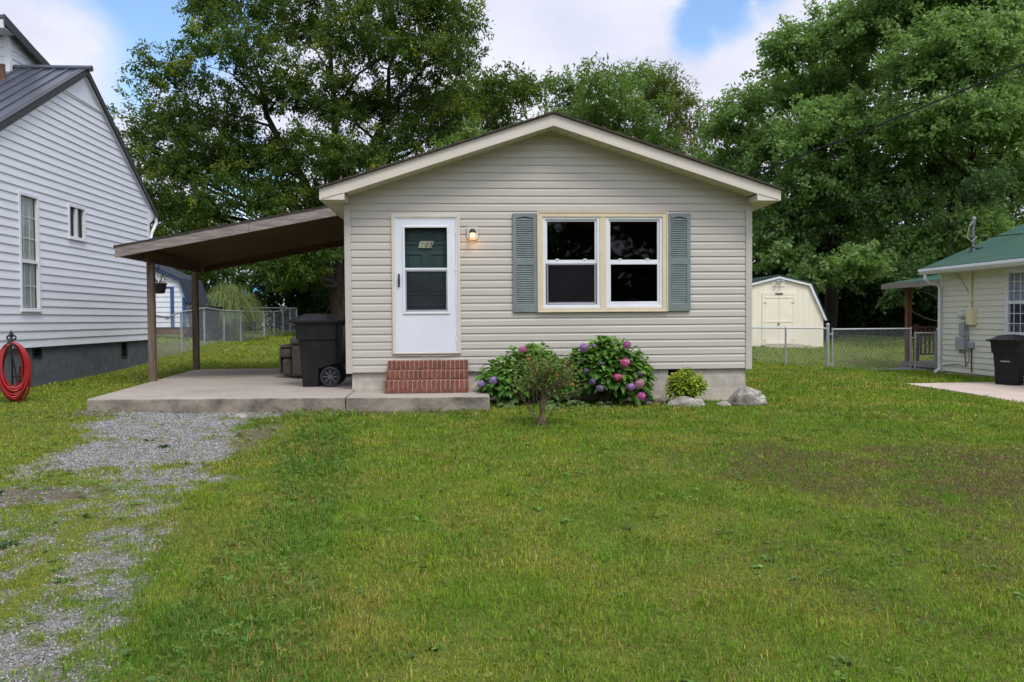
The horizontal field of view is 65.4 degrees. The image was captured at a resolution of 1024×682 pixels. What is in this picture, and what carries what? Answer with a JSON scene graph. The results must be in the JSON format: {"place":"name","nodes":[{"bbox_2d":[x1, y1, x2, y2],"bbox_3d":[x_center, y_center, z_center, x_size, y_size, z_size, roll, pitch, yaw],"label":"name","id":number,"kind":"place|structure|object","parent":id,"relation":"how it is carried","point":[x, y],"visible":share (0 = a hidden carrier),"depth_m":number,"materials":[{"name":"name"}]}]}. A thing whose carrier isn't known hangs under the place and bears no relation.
{"place":"outdoors","nodes":[
{"label":"outdoors","id":0,"kind":"place"},
{"bbox_2d":[0,410,301,681],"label":"gravel","id":1,"kind":"structure","parent":0,"point":[170,417],"depth_m":7.23,"materials":[{"name":"grey gravel"}]},
{"bbox_2d":[203,281,274,339],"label":"pampas grass","id":2,"kind":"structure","parent":0,"point":[229,298],"depth_m":27.33,"materials":[{"name":"green plant"}]},
{"bbox_2d":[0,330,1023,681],"bbox_3d":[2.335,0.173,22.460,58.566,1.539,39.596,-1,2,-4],"label":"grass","id":3,"kind":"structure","parent":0,"point":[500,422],"depth_m":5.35,"materials":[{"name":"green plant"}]},
{"bbox_2d":[0,325,1023,681],"bbox_3d":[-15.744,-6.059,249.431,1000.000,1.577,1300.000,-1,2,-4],"label":"ground","id":4,"kind":"structure","parent":0,"point":[92,553],"depth_m":5.16,"materials":[{"name":"green plant"}]},
{"bbox_2d":[0,536,21,551],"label":"weed","id":5,"kind":"object","parent":4,"relation":"on","point":[5,542],"visible":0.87,"depth_m":5.15,"materials":[{"name":"green plant"}]},
{"bbox_2d":[4,330,21,399],"bbox_3d":[-7.213,0.408,11.524,0.181,1.128,0.441,-1,2,-27],"label":"hose stand","id":6,"kind":"object","parent":4,"relation":"on","point":[9,341],"visible":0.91,"depth_m":11.66,"materials":[{"name":"black metal"}]},
{"bbox_2d":[0,342,31,401],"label":"garden hose","id":7,"kind":"object","parent":6,"relation":"hanging from","point":[15,393],"visible":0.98,"depth_m":11.42,"materials":[{"name":"red rubber"}]},
{"bbox_2d":[0,14,157,391],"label":"white house","id":8,"kind":"structure","parent":4,"relation":"on","point":[76,203],"depth_m":14.97,"materials":[{"name":"white plastic"}]},
{"bbox_2d":[17,190,42,311],"bbox_3d":[-8.173,-1.491,13.496,0.092,2.000,0.640,-1,2,-4],"label":"window","id":9,"kind":"structure","parent":8,"relation":"in","point":[29,261],"depth_m":13.56,"materials":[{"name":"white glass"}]},
{"bbox_2d":[67,203,86,241],"bbox_3d":[-8.293,-2.242,15.162,0.108,0.670,0.680,-1,2,-4],"label":"window","id":10,"kind":"structure","parent":8,"relation":"in","point":[76,208],"depth_m":15.15,"materials":[{"name":"white plastic"}]},
{"bbox_2d":[157,444,169,448],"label":"weed","id":11,"kind":"object","parent":4,"relation":"on","point":[165,445],"visible":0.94,"depth_m":8.20,"materials":[{"name":"green plant"}]},
{"bbox_2d":[155,264,209,336],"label":"barn shed","id":12,"kind":"structure","parent":4,"relation":"on","point":[176,297],"depth_m":24.37,"materials":[{"name":"white wood"}]},
{"bbox_2d":[134,156,273,284],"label":"tree","id":13,"kind":"object","parent":4,"relation":"on","point":[157,233],"visible":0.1,"depth_m":45.09,"materials":[{"name":"green plant"}]},
{"bbox_2d":[187,305,222,340],"bbox_3d":[-9.472,-0.558,24.740,0.871,1.114,0.690,0,2,6],"label":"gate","id":14,"kind":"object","parent":4,"relation":"on","point":[210,322],"visible":0.6,"depth_m":24.50,"materials":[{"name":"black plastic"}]},
{"bbox_2d":[156,307,297,356],"bbox_3d":[-11.469,-0.418,27.892,4.624,1.990,18.122,-1,2,-4],"label":"chain link fence","id":15,"kind":"object","parent":4,"relation":"on","point":[240,326],"visible":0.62,"depth_m":25.27,"materials":[{"name":"metal"}]},
{"bbox_2d":[234,413,248,417],"bbox_3d":[-3.492,0.980,10.287,0.194,0.105,0.148,-2,2,-41],"label":"rock","id":16,"kind":"object","parent":4,"relation":"on","point":[241,415],"visible":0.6,"depth_m":10.24,"materials":[{"name":"stone"}]},
{"bbox_2d":[224,270,284,324],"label":"house","id":17,"kind":"structure","parent":4,"relation":"on","point":[257,291],"depth_m":58.79,"materials":[{"name":"white"}]},
{"bbox_2d":[87,368,489,413],"bbox_3d":[-3.567,0.831,13.992,6.118,0.310,6.918,-1,2,-4],"label":"concrete pad","id":18,"kind":"object","parent":4,"relation":"on","point":[206,391],"visible":0.56,"depth_m":10.83,"materials":[{"name":"grey concrete"}]},
{"bbox_2d":[113,205,343,381],"bbox_3d":[-4.633,-0.917,15.703,4.260,3.110,4.625,-1,2,-4],"label":"carport","id":19,"kind":"object","parent":18,"relation":"on","point":[257,240],"visible":0.86,"depth_m":14.85,"materials":[{"name":"brown wood"}]},
{"bbox_2d":[155,265,168,293],"bbox_3d":[-6.359,-1.114,14.380,0.374,0.520,0.342,-1,2,-29],"label":"hanging basket","id":20,"kind":"object","parent":19,"relation":"hanging from","point":[161,288],"visible":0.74,"depth_m":14.30,"materials":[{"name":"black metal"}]},
{"bbox_2d":[279,325,345,377],"bbox_3d":[-3.490,0.051,14.766,1.456,1.201,1.220,-1,2,-4],"label":"recliner","id":21,"kind":"object","parent":18,"relation":"on","point":[289,360],"visible":0.21,"depth_m":14.37,"materials":[{"name":"fabric"}]},
{"bbox_2d":[287,313,346,386],"bbox_3d":[-3.026,0.135,12.673,0.897,1.147,0.711,-1,2,-4],"label":"wheeled bin","id":22,"kind":"object","parent":18,"relation":"on","point":[319,337],"visible":0.99,"depth_m":12.40,"materials":[{"name":"black plastic"}]},
{"bbox_2d":[385,360,468,392],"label":"brick steps","id":23,"kind":"structure","parent":18,"relation":"on","point":[427,376],"depth_m":11.50,"materials":[{"name":"red brick"}]},
{"bbox_2d":[262,251,329,313],"bbox_3d":[-8.366,-2.621,38.626,7.694,4.711,3.883,-1,2,-4],"label":"tree","id":24,"kind":"object","parent":4,"relation":"on","point":[308,287],"visible":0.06,"depth_m":38.28,"materials":[{"name":"green plant"}]},
{"bbox_2d":[270,205,327,300],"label":"tree","id":25,"kind":"object","parent":4,"relation":"on","point":[304,260],"visible":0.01,"depth_m":46.56,"materials":[{"name":"green plant"}]},
{"bbox_2d":[106,0,495,318],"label":"tree","id":26,"kind":"object","parent":4,"relation":"on","point":[338,152],"visible":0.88,"depth_m":30.83,"materials":[{"name":"green plant"}]},
{"bbox_2d":[428,113,490,150],"bbox_3d":[-1.591,-4.089,30.026,3.235,8.703,2.053,-1,2,-17],"label":"tree","id":27,"kind":"object","parent":4,"relation":"on","point":[467,133],"visible":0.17,"depth_m":29.54,"materials":[{"name":"green plant"}]},
{"bbox_2d":[425,57,549,149],"bbox_3d":[-1.062,-6.748,36.985,6.144,13.172,7.574,-1,2,-4],"label":"tree","id":28,"kind":"object","parent":4,"relation":"on","point":[523,88],"visible":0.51,"depth_m":35.54,"materials":[{"name":"green plant"}]},
{"bbox_2d":[493,400,517,408],"bbox_3d":[-0.099,0.947,11.158,0.403,0.234,0.493,-1,2,-4],"label":"hosta","id":29,"kind":"object","parent":4,"relation":"on","point":[504,403],"visible":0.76,"depth_m":11.12,"materials":[{"name":"green plant"}]},
{"bbox_2d":[0,389,1020,636],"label":"fallen leaves","id":30,"kind":"object","parent":4,"relation":"on","point":[576,513],"visible":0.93,"depth_m":6.27,"materials":[{"name":"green plant"}]},
{"bbox_2d":[0,405,1023,681],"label":"clover","id":31,"kind":"object","parent":4,"relation":"on","point":[340,457],"visible":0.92,"depth_m":5.71,"materials":[{"name":"green plant"}]},
{"bbox_2d":[1,411,1023,681],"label":"lawn weeds","id":32,"kind":"object","parent":4,"relation":"on","point":[565,519],"visible":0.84,"depth_m":5.11,"materials":[{"name":"green plant"}]},
{"bbox_2d":[474,341,585,403],"bbox_3d":[0.275,0.512,11.617,1.659,1.010,1.094,-1,2,-4],"label":"hydrangea bush","id":33,"kind":"object","parent":4,"relation":"on","point":[494,381],"visible":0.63,"depth_m":11.30,"materials":[{"name":"green plant"}]},
{"bbox_2d":[507,346,585,426],"bbox_3d":[0.412,0.552,9.403,0.986,0.991,1.072,-1,2,-4],"label":"rose bush","id":34,"kind":"object","parent":4,"relation":"on","point":[544,377],"visible":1,"depth_m":9.43,"materials":[{"name":"green plant"}]},
{"bbox_2d":[535,400,564,408],"bbox_3d":[0.517,1.011,11.210,0.563,0.368,0.538,-1,2,-4],"label":"hosta","id":35,"kind":"object","parent":4,"relation":"on","point":[549,403],"visible":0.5,"depth_m":11.12,"materials":[{"name":"green plant"}]},
{"bbox_2d":[316,111,784,400],"bbox_3d":[0.283,-1.179,17.021,6.823,4.602,10.880,-1,2,-4],"label":"bungalow","id":36,"kind":"object","parent":4,"relation":"on","point":[587,231],"visible":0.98,"depth_m":11.99,"materials":[{"name":"beige plastic"}]},
{"bbox_2d":[396,219,456,351],"bbox_3d":[-1.271,-0.821,11.884,0.890,1.984,0.093,-1,2,-4],"label":"storm door","id":37,"kind":"structure","parent":36,"relation":"in","point":[426,297],"depth_m":11.91,"materials":[{"name":"white paint"}]},
{"bbox_2d":[405,228,456,350],"bbox_3d":[-1.285,-0.832,12.029,0.880,1.970,0.072,-1,2,-4],"label":"entry door","id":38,"kind":"structure","parent":36,"relation":"in","point":[424,247],"depth_m":12.00,"materials":[{"name":"green metal"}]},
{"bbox_2d":[467,227,477,239],"bbox_3d":[-0.585,-1.602,11.857,0.164,0.196,0.151,-1,2,-4],"label":"wall lamp","id":39,"kind":"object","parent":36,"relation":"attached to","point":[472,233],"visible":1,"depth_m":11.89,"materials":[{"name":"white metal"}]},
{"bbox_2d":[543,217,599,307],"bbox_3d":[0.891,-1.182,12.055,0.863,1.367,0.095,-1,2,-4],"label":"window","id":40,"kind":"structure","parent":36,"relation":"in","point":[566,283],"depth_m":12.03,"materials":[{"name":"white plastic"}]},
{"bbox_2d":[606,217,661,307],"bbox_3d":[1.847,-1.191,12.115,0.861,1.367,0.095,-1,2,-4],"label":"window","id":41,"kind":"structure","parent":36,"relation":"in","point":[637,304],"depth_m":12.09,"materials":[{"name":"white plastic"}]},
{"bbox_2d":[752,215,1015,230],"bbox_3d":[8.463,-2.585,17.203,11.899,1.127,0.008,-2,2,-37],"label":"overhead cable","id":42,"kind":"object","parent":36,"relation":"attached to","point":[846,229],"visible":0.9,"depth_m":15.69,"materials":[{"name":"black rubber"}]},
{"bbox_2d":[747,63,1023,175],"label":"overhead cable","id":43,"kind":"object","parent":36,"relation":"attached to","point":[885,121],"visible":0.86,"depth_m":15.36,"materials":[{"name":"black rubber"}]},
{"bbox_2d":[752,173,1020,218],"bbox_3d":[8.484,-3.184,16.787,11.279,2.010,0.011,-1,2,-32],"label":"overhead cable","id":44,"kind":"object","parent":36,"relation":"attached to","point":[878,200],"visible":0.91,"depth_m":16.01,"materials":[{"name":"black rubber"}]},
{"bbox_2d":[565,400,590,408],"bbox_3d":[0.968,0.994,11.241,0.559,0.348,0.584,-1,2,-4],"label":"hosta","id":45,"kind":"object","parent":4,"relation":"on","point":[574,403],"visible":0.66,"depth_m":11.14,"materials":[{"name":"green plant"}]},
{"bbox_2d":[155,202,1023,336],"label":"woods","id":46,"kind":"object","parent":4,"relation":"on","point":[857,311],"visible":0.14,"depth_m":40.49,"materials":[{"name":"green plant"}]},
{"bbox_2d":[596,401,612,407],"bbox_3d":[1.302,0.957,11.289,0.407,0.200,0.361,-1,2,-4],"label":"hosta","id":47,"kind":"object","parent":4,"relation":"on","point":[604,405],"visible":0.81,"depth_m":11.24,"materials":[{"name":"green plant"}]},
{"bbox_2d":[530,52,686,154],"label":"tree","id":48,"kind":"object","parent":4,"relation":"on","point":[605,111],"visible":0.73,"depth_m":40.90,"materials":[{"name":"green plant"}]},
{"bbox_2d":[564,335,657,406],"bbox_3d":[1.406,0.447,11.697,1.410,1.070,1.095,-1,2,-4],"label":"hydrangea bush","id":49,"kind":"object","parent":4,"relation":"on","point":[616,371],"visible":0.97,"depth_m":11.41,"materials":[{"name":"green plant"}]},
{"bbox_2d":[632,391,664,404],"bbox_3d":[2.020,0.866,11.758,0.519,0.263,0.328,-2,2,-41],"label":"rock","id":50,"kind":"object","parent":4,"relation":"on","point":[657,398],"visible":0.48,"depth_m":11.65,"materials":[{"name":"grey stone"}]},
{"bbox_2d":[659,399,669,404],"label":"hosta","id":51,"kind":"object","parent":4,"relation":"on","point":[666,402],"visible":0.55,"depth_m":11.66,"materials":[{"name":"green plant"}]},
{"bbox_2d":[617,57,720,159],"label":"tree","id":52,"kind":"object","parent":4,"relation":"on","point":[687,100],"visible":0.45,"depth_m":44.11,"materials":[{"name":"green plant"}]},
{"bbox_2d":[662,365,709,399],"bbox_3d":[2.570,0.659,11.797,0.687,0.600,0.585,-1,2,-4],"label":"shrub","id":53,"kind":"object","parent":4,"relation":"on","point":[691,385],"visible":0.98,"depth_m":11.68,"materials":[{"name":"green plant"}]},
{"bbox_2d":[667,396,704,407],"bbox_3d":[2.513,0.907,11.530,0.568,0.225,0.272,-1,2,-4],"label":"rock","id":54,"kind":"object","parent":4,"relation":"on","point":[681,401],"visible":0.65,"depth_m":11.43,"materials":[{"name":"stone"}]},
{"bbox_2d":[716,401,731,405],"bbox_3d":[3.079,0.923,11.628,0.222,0.103,0.143,-1,2,-4],"label":"rock","id":55,"kind":"object","parent":4,"relation":"on","point":[721,403],"visible":0.76,"depth_m":11.58,"materials":[{"name":"stone"}]},
{"bbox_2d":[684,69,801,232],"bbox_3d":[11.545,-6.229,39.160,7.211,12.416,8.315,0,2,27],"label":"tree","id":56,"kind":"object","parent":4,"relation":"on","point":[725,128],"visible":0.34,"depth_m":37.27,"materials":[{"name":"green plant"}]},
{"bbox_2d":[727,385,767,405],"bbox_3d":[3.419,0.872,11.685,0.508,0.465,0.432,-1,2,-30],"label":"rock","id":57,"kind":"object","parent":4,"relation":"on","point":[742,395],"visible":0.64,"depth_m":11.54,"materials":[{"name":"stone"}]},
{"bbox_2d":[752,274,827,347],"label":"garden shed","id":58,"kind":"structure","parent":4,"relation":"on","point":[779,300],"depth_m":27.60,"materials":[{"name":"yellow paint"}]},
{"bbox_2d":[763,295,779,344],"bbox_3d":[8.966,-0.727,27.571,0.571,1.700,0.062,-1,2,-4],"label":"door","id":59,"kind":"structure","parent":58,"relation":"in","point":[771,302],"depth_m":27.58,"materials":[{"name":"yellow paint"}]},
{"bbox_2d":[779,295,794,343],"bbox_3d":[9.514,-0.733,27.616,0.551,1.700,0.042,-1,2,-4],"label":"door","id":60,"kind":"structure","parent":58,"relation":"in","point":[786,302],"depth_m":27.61,"materials":[{"name":"yellow paint"}]},
{"bbox_2d":[752,231,912,340],"bbox_3d":[12.783,-2.079,31.963,4.750,4.586,6.575,-1,2,-32],"label":"tree","id":61,"kind":"object","parent":4,"relation":"on","point":[872,260],"visible":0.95,"depth_m":31.37,"materials":[{"name":"green plant"}]},
{"bbox_2d":[734,0,953,338],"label":"tree","id":62,"kind":"object","parent":4,"relation":"on","point":[835,90],"visible":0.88,"depth_m":33.50,"materials":[{"name":"green plant"}]},
{"bbox_2d":[752,323,939,371],"bbox_3d":[7.733,0.334,20.545,6.809,1.591,0.092,-1,2,-4],"label":"chain link fence","id":63,"kind":"object","parent":4,"relation":"on","point":[827,328],"visible":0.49,"depth_m":20.51,"materials":[{"name":"metal"}]},
{"bbox_2d":[829,327,913,369],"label":"chain link gate","id":64,"kind":"structure","parent":63,"relation":"attached to","point":[864,329],"depth_m":20.63,"materials":[{"name":"metal"}]},
{"bbox_2d":[911,331,937,370],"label":"chain link gate","id":65,"kind":"structure","parent":63,"relation":"attached to","point":[934,346],"depth_m":20.72,"materials":[{"name":"metal"}]},
{"bbox_2d":[843,0,1023,274],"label":"tree","id":66,"kind":"object","parent":4,"relation":"on","point":[971,43],"visible":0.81,"depth_m":29.36,"materials":[{"name":"green plant"}]},
{"bbox_2d":[874,157,1022,321],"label":"tree","id":67,"kind":"object","parent":4,"relation":"on","point":[982,193],"visible":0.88,"depth_m":26.94,"materials":[{"name":"green plant"}]},
{"bbox_2d":[881,216,1023,380],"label":"cream house","id":68,"kind":"structure","parent":4,"relation":"on","point":[980,296],"depth_m":18.14,"materials":[{"name":"beige plastic"}]},
{"bbox_2d":[974,233,1023,238],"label":"overhead cable","id":69,"kind":"object","parent":68,"relation":"attached to","point":[1000,235],"visible":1,"depth_m":18.49,"materials":[{"name":"black rubber"}]},
{"bbox_2d":[1005,268,1023,334],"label":"window","id":70,"kind":"structure","parent":68,"relation":"in","point":[1014,278],"depth_m":16.79,"materials":[{"name":"beige glass"}]},
{"bbox_2d":[0,0,1023,282],"label":"sky","id":71,"kind":"structure","parent":0,"point":[714,41],"materials":[{"name":"blue"}]},
{"bbox_2d":[905,382,1023,402],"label":"driveway","id":72,"kind":"structure","parent":0,"point":[998,391],"depth_m":14.91,"materials":[{"name":"concrete"}]},
{"bbox_2d":[986,334,1023,385],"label":"wheeled bin","id":73,"kind":"object","parent":72,"relation":"on","point":[1007,350],"visible":0.98,"depth_m":15.54,"materials":[{"name":"black plastic"}]}
]}

